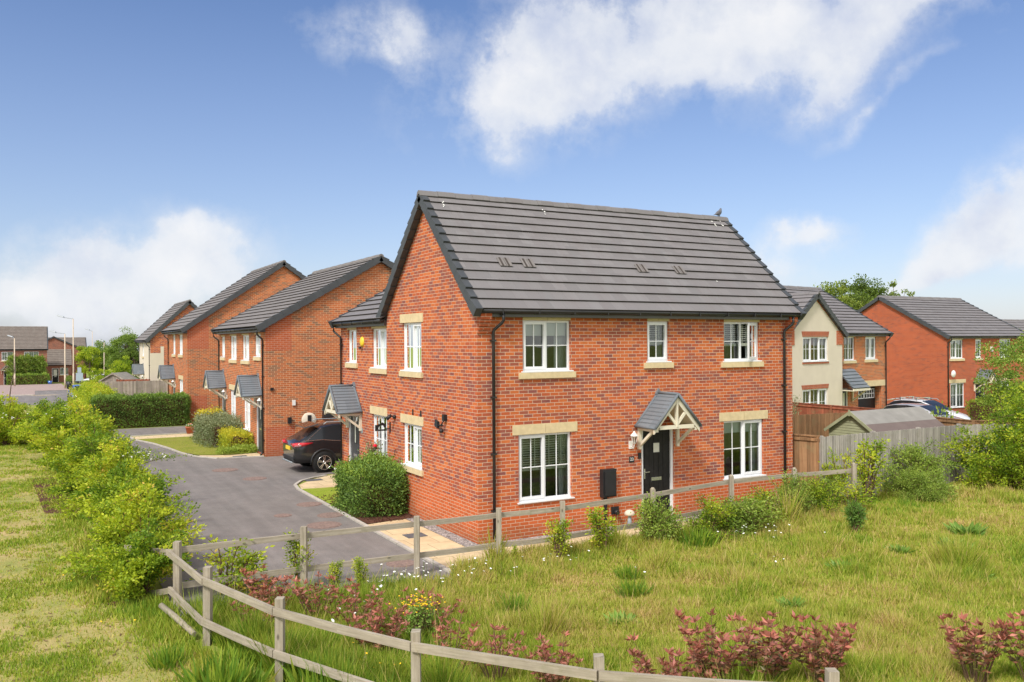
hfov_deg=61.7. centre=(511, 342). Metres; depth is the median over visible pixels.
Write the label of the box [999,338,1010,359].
window
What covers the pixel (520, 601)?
weed tuft
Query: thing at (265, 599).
red shrub
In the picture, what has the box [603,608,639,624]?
weed tuft
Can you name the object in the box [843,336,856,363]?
window
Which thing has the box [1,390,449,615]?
road
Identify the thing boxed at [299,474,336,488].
path
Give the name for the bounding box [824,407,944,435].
garden shed
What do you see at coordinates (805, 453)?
garden gate
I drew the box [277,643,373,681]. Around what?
weed tuft
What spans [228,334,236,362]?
window
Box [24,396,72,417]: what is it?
shrub
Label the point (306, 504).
manhole cover
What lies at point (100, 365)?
tree
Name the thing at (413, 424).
window
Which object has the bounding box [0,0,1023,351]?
sky
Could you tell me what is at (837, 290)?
tree
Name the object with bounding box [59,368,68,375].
window
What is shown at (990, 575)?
weed tuft
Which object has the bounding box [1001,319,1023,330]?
brick house
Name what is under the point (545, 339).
window
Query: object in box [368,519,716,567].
path
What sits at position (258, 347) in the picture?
window
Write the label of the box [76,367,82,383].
road sign
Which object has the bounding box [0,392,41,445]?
shrub
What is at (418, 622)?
yellow flowers
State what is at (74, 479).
shrub
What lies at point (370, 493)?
garden bush
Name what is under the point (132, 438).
kerb
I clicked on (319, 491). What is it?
lawn
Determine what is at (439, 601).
red shrub
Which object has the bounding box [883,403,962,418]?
parked car
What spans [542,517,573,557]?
sapling
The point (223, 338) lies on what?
window
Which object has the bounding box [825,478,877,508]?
shrub
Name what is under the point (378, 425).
hanging bracket
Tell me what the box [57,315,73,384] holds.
street lamp
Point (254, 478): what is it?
manhole cover
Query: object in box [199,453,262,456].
path
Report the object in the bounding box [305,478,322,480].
drain cover
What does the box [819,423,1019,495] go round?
board fence
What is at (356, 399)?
brick house
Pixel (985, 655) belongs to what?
red shrub
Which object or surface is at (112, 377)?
garden shed
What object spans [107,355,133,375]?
tree
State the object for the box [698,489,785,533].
shrub
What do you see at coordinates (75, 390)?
bush
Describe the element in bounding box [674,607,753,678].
red shrub
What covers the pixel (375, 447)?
rose bush
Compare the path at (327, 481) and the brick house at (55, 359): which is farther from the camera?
the brick house at (55, 359)
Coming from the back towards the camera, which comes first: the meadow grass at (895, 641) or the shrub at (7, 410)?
the shrub at (7, 410)
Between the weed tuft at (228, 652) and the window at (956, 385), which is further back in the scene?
the window at (956, 385)
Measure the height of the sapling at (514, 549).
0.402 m
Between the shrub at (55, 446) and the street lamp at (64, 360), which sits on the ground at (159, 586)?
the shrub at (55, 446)
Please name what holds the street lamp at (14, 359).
on the paving
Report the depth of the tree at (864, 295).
85.43 m
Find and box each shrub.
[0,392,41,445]
[3,353,48,374]
[7,401,87,452]
[8,397,86,441]
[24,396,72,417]
[27,396,138,471]
[30,420,142,479]
[47,432,147,497]
[53,435,174,521]
[56,477,206,582]
[71,458,189,521]
[75,514,192,601]
[77,468,187,542]
[229,587,298,624]
[240,563,292,603]
[281,571,356,616]
[322,582,385,624]
[343,599,411,651]
[360,597,406,629]
[403,586,461,624]
[422,608,482,668]
[463,623,525,680]
[517,630,582,681]
[624,632,715,677]
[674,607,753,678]
[725,610,809,680]
[778,614,857,681]
[936,610,1020,681]
[990,609,1023,678]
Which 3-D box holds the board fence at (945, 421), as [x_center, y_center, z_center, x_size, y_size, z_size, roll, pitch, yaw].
[15.159,3.532,29.583,6.197,1.958,2.683,0,0,34]
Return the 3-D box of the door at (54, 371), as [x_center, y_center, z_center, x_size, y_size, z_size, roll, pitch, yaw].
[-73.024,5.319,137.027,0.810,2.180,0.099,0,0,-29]
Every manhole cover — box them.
[212,468,237,471]
[243,477,266,479]
[274,513,291,516]
[296,502,321,506]
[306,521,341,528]
[317,512,343,517]
[386,560,413,566]
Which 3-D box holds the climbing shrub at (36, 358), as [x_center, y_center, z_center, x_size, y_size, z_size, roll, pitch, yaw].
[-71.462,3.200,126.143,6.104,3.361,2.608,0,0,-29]
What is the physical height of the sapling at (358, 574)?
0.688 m
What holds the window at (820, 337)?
in the rendered house at (839, 353)
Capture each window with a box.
[1,352,12,361]
[24,352,39,360]
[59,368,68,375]
[171,334,175,356]
[178,334,182,357]
[178,375,182,391]
[220,335,224,359]
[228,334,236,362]
[229,384,235,423]
[240,333,249,363]
[243,398,249,431]
[253,333,260,360]
[345,327,357,367]
[369,326,386,373]
[370,405,386,457]
[399,313,422,377]
[400,413,423,476]
[512,421,576,504]
[519,317,575,378]
[644,319,673,367]
[719,410,767,479]
[721,319,763,367]
[801,384,828,404]
[802,331,828,363]
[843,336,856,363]
[864,336,877,361]
[949,338,964,360]
[949,379,965,407]
[975,338,982,359]
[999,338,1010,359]
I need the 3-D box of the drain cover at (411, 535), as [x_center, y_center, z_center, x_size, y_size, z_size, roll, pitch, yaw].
[-2.134,4.246,18.850,0.450,0.016,0.380,0,0,-29]
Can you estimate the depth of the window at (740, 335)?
21.75 m
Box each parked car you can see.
[67,384,81,401]
[281,418,340,472]
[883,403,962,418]
[887,396,970,419]
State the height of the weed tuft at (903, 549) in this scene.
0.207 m
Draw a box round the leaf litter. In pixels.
[0,475,138,680]
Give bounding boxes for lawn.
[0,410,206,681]
[138,436,255,454]
[304,487,339,504]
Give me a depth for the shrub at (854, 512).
18.67 m
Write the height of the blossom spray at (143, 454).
0.475 m
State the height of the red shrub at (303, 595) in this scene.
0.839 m
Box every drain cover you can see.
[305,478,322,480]
[402,532,427,537]
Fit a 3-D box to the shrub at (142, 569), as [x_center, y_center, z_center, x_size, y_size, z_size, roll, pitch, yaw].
[-6.254,3.614,14.526,1.945,1.413,1.822,0,0,44]
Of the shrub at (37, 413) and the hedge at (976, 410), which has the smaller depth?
the shrub at (37, 413)
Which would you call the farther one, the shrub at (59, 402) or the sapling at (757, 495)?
the shrub at (59, 402)
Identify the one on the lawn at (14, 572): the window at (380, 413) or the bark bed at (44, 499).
the bark bed at (44, 499)
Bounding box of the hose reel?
[301,413,315,422]
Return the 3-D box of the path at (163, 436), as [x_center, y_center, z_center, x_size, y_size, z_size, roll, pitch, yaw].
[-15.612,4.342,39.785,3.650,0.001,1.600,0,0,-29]
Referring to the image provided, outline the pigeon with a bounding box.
[714,208,721,216]
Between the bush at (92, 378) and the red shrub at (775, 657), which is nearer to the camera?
the red shrub at (775, 657)
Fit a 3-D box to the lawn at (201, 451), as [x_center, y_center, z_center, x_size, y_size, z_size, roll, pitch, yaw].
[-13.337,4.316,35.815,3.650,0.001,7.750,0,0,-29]
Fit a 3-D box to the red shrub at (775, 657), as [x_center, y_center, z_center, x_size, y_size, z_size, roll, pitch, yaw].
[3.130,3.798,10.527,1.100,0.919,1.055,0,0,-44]
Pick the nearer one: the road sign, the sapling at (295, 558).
the sapling at (295, 558)
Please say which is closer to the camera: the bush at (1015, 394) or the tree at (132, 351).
the bush at (1015, 394)
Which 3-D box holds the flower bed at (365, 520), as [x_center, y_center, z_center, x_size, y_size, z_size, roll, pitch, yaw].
[-3.854,4.257,22.339,1.400,0.001,4.430,0,0,-29]
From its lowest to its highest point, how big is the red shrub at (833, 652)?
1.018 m
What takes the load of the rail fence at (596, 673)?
on the ground at (159, 586)
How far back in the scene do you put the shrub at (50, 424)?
31.97 m
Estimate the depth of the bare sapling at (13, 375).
70.88 m
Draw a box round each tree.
[72,346,101,381]
[87,368,109,380]
[88,341,101,375]
[93,339,123,373]
[101,326,138,371]
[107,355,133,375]
[117,338,138,370]
[813,279,864,309]
[834,290,873,309]
[847,273,893,302]
[888,279,914,295]
[973,333,1023,418]
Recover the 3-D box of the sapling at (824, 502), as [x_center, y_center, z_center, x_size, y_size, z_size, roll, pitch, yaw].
[7.400,3.721,20.842,1.610,1.082,1.365,0,0,44]
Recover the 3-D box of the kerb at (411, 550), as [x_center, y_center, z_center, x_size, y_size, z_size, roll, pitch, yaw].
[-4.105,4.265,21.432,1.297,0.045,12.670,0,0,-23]
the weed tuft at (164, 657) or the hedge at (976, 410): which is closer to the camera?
the weed tuft at (164, 657)
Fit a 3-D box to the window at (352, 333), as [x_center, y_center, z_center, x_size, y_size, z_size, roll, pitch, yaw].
[-4.696,0.162,25.319,0.172,1.180,1.030,0,0,-29]
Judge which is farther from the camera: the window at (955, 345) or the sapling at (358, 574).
the window at (955, 345)
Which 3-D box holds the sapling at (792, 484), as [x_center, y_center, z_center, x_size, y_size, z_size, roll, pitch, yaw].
[6.641,3.629,20.394,1.213,1.290,1.268,0,0,12]
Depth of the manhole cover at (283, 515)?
21.15 m
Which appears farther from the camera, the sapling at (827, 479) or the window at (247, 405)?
the window at (247, 405)
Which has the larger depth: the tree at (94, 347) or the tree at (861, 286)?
the tree at (94, 347)
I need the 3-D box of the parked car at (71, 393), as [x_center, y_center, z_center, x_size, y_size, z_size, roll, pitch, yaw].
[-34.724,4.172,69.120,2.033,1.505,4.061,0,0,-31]
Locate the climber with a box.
[927,400,958,417]
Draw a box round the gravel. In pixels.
[407,514,705,546]
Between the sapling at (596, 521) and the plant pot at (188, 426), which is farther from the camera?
the plant pot at (188, 426)
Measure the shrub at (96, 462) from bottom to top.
2.071 m
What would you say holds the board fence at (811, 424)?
on the ground at (159, 586)
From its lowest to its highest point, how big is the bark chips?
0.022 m
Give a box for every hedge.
[5,373,50,384]
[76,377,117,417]
[88,389,192,428]
[965,396,1012,419]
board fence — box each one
[101,380,167,397]
[116,379,149,380]
[792,402,878,414]
[793,412,846,436]
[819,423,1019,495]
[933,416,1015,425]
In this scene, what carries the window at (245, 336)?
in the brick house at (275, 376)
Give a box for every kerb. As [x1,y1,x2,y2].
[130,432,263,458]
[294,475,451,573]
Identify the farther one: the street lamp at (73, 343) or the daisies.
the street lamp at (73, 343)
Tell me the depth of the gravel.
18.82 m
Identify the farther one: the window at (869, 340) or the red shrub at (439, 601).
the window at (869, 340)
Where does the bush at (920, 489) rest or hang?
on the ground at (159, 586)
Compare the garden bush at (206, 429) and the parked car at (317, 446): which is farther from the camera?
the garden bush at (206, 429)
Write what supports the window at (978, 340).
in the brick house at (932, 344)
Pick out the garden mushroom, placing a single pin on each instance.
(629, 513)
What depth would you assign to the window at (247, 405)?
35.41 m
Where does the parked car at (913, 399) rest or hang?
on the ground at (159, 586)
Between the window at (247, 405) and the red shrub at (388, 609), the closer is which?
the red shrub at (388, 609)
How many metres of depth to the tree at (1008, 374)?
33.14 m
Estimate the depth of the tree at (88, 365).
111.76 m
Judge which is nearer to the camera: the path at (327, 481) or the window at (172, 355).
the path at (327, 481)
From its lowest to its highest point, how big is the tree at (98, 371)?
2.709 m
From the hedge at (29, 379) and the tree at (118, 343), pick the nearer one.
the tree at (118, 343)
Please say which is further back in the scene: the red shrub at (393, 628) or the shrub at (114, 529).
the shrub at (114, 529)
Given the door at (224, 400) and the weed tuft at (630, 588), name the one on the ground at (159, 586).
the weed tuft at (630, 588)
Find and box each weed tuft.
[142,640,193,672]
[168,645,280,681]
[206,641,260,671]
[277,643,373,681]
[318,666,397,681]
[491,590,537,612]
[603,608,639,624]
[608,578,654,597]
[612,562,648,581]
[677,523,725,548]
[774,595,806,608]
[824,558,852,568]
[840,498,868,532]
[883,543,917,554]
[936,537,975,549]
[942,520,987,535]
[971,569,1001,581]
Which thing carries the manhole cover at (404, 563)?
on the road
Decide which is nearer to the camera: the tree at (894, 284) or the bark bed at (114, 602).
the bark bed at (114, 602)
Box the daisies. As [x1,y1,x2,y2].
[328,523,789,632]
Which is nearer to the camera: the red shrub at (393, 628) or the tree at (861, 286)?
the red shrub at (393, 628)
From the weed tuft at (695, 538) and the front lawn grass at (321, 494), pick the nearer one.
the weed tuft at (695, 538)
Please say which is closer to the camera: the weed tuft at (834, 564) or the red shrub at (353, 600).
the red shrub at (353, 600)
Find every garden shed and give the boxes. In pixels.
[98,372,137,381]
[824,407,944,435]
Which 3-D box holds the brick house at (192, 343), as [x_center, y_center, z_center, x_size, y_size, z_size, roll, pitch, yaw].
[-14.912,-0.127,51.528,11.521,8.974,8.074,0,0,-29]
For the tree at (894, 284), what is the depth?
94.38 m
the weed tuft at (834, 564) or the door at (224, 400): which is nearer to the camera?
the weed tuft at (834, 564)
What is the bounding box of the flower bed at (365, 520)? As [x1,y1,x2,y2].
[337,506,413,523]
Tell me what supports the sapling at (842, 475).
on the ground at (159, 586)
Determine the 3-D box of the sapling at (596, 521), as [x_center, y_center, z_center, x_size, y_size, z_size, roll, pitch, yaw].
[1.773,3.747,17.080,0.756,1.033,0.829,0,0,21]
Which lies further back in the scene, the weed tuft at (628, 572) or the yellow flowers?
the weed tuft at (628, 572)
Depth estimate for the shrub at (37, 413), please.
35.45 m
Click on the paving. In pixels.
(22, 389)
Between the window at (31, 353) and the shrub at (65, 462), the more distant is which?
the window at (31, 353)
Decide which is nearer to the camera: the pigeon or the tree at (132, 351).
the pigeon
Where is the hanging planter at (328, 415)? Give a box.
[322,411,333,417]
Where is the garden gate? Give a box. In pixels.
[793,434,819,494]
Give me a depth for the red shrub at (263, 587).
13.17 m
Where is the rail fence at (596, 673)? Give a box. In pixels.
[124,462,856,681]
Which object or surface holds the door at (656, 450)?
in the brick house at (544, 354)
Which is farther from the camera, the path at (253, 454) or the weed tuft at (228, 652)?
the path at (253, 454)
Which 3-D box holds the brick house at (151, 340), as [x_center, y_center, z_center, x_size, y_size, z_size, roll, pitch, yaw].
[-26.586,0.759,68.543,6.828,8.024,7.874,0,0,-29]
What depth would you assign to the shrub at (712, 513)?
18.52 m
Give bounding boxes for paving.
[0,384,68,394]
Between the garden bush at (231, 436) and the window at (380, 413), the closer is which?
the window at (380, 413)
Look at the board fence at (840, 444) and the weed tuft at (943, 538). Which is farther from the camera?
the board fence at (840, 444)
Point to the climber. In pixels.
(942, 410)
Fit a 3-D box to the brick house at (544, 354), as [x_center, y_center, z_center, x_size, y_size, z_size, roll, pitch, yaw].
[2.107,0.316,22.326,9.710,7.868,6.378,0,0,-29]
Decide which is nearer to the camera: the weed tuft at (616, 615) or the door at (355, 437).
the weed tuft at (616, 615)
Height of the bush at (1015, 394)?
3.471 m
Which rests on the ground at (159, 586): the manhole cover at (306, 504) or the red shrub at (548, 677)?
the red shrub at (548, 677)
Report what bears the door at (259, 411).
in the brick house at (275, 376)
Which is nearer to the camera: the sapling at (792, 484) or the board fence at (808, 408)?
the sapling at (792, 484)
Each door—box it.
[52,369,57,381]
[223,392,225,411]
[258,398,261,452]
[351,416,359,459]
[643,429,669,513]
[842,391,845,405]
[858,386,874,407]
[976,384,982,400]
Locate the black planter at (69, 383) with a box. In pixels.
[65,375,72,388]
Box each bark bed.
[32,477,78,512]
[76,526,149,606]
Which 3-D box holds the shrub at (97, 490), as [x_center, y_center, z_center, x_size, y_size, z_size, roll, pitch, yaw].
[-8.704,3.454,19.422,2.485,1.766,2.328,0,0,17]
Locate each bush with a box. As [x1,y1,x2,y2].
[63,380,95,406]
[72,374,103,384]
[189,406,245,447]
[193,405,225,436]
[215,439,259,454]
[216,426,254,450]
[329,446,410,517]
[363,439,383,473]
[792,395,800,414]
[874,437,961,501]
[889,463,953,502]
[936,379,1023,489]
[992,382,1023,477]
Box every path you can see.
[133,434,198,438]
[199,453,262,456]
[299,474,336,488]
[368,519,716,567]
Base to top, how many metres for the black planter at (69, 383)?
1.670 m
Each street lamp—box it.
[7,335,15,385]
[50,330,65,388]
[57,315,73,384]
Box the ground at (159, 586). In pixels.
[17,358,1022,681]
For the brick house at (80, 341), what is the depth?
153.40 m
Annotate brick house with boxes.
[0,326,47,384]
[47,336,84,381]
[48,337,86,378]
[131,299,196,380]
[157,260,305,423]
[203,254,393,456]
[322,289,386,460]
[376,190,806,543]
[857,295,1023,416]
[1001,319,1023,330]
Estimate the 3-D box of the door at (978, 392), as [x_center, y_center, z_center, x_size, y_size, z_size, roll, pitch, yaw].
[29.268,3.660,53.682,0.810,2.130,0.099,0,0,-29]
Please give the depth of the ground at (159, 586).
15.09 m
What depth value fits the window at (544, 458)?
19.07 m
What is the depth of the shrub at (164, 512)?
17.34 m
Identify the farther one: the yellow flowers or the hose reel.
the hose reel
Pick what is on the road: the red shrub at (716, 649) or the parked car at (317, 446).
the parked car at (317, 446)
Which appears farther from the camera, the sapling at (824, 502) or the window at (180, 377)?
the window at (180, 377)
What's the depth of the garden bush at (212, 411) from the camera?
38.97 m
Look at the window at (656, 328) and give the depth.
20.48 m
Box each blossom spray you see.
[112,446,174,462]
[128,452,193,462]
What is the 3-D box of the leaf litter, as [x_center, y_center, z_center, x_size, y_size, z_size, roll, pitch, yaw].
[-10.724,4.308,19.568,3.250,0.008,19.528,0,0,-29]
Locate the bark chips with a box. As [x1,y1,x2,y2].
[318,494,413,522]
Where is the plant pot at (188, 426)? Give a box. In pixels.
[185,423,193,433]
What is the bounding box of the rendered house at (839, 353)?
[783,285,893,408]
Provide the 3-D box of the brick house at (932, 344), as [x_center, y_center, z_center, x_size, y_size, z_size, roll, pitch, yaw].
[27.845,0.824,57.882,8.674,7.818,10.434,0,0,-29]
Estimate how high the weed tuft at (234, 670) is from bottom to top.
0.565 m
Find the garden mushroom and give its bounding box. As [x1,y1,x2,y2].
[624,510,634,523]
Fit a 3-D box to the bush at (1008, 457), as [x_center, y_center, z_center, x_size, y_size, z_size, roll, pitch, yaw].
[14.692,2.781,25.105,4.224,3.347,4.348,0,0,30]
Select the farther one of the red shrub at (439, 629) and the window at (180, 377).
the window at (180, 377)
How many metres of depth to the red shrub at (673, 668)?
9.77 m
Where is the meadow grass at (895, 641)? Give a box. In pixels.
[169,475,1023,681]
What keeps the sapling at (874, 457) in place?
on the ground at (159, 586)
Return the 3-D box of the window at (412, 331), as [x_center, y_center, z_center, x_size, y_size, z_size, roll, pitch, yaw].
[-2.446,0.078,21.107,0.172,1.560,1.460,0,0,-29]
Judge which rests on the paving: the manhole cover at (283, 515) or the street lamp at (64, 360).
the street lamp at (64, 360)
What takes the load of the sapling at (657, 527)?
on the ground at (159, 586)
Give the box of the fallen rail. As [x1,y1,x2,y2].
[159,603,196,636]
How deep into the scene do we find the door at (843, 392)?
42.25 m
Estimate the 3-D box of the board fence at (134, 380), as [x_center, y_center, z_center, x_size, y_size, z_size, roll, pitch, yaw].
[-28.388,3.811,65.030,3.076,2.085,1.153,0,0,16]
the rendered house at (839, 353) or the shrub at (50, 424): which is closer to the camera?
the shrub at (50, 424)
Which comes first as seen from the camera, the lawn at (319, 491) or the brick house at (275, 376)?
the lawn at (319, 491)
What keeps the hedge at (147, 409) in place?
on the ground at (159, 586)
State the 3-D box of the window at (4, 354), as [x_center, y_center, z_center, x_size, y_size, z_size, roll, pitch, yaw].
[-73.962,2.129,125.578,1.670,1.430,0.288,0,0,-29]
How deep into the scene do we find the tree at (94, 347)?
164.56 m
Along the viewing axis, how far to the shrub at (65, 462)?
26.02 m
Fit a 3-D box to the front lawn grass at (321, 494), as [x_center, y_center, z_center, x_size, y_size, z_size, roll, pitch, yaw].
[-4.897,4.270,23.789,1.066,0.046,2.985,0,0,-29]
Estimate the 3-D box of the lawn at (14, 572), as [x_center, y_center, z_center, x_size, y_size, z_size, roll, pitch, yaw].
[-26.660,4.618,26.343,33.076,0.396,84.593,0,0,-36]
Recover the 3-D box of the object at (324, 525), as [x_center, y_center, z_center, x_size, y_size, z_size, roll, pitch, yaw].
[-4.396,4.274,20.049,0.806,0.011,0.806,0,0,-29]
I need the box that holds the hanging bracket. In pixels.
[375,422,390,431]
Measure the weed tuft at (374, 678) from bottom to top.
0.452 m
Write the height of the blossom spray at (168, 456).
0.266 m
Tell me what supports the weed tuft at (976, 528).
on the ground at (159, 586)
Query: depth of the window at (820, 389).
40.20 m
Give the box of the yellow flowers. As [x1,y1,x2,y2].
[389,593,445,634]
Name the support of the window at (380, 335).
in the brick house at (356, 399)
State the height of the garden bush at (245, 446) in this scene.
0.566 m
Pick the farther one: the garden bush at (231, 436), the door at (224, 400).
the door at (224, 400)
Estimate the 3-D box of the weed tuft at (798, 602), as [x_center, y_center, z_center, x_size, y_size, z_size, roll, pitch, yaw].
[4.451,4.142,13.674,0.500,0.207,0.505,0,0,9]
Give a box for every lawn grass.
[303,488,338,506]
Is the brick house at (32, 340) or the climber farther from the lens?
the brick house at (32, 340)
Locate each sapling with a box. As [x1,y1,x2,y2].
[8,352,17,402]
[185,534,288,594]
[282,527,316,585]
[326,560,345,587]
[351,555,369,583]
[511,543,519,556]
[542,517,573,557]
[581,505,619,548]
[628,491,690,542]
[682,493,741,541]
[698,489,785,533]
[740,484,801,526]
[766,468,818,514]
[798,474,849,514]
[805,475,845,507]
[818,447,864,501]
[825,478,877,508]
[848,435,892,501]
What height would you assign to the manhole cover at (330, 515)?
0.011 m
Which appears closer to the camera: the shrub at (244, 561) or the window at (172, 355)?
the shrub at (244, 561)
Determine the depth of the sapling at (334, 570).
14.51 m
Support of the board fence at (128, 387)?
on the ground at (159, 586)
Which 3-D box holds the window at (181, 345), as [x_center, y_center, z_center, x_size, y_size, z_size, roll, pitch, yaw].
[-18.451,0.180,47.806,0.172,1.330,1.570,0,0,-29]
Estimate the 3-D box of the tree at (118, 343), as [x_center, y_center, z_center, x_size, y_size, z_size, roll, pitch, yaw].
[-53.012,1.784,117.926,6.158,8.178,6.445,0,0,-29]
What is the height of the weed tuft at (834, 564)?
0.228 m
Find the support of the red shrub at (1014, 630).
on the ground at (159, 586)
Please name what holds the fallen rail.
on the ground at (159, 586)
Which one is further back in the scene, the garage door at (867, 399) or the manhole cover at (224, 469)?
the garage door at (867, 399)
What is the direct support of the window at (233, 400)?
in the brick house at (275, 376)
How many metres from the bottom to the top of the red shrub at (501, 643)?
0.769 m
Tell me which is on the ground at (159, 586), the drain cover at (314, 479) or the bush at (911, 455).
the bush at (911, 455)
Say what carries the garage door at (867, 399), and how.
in the rendered house at (839, 353)

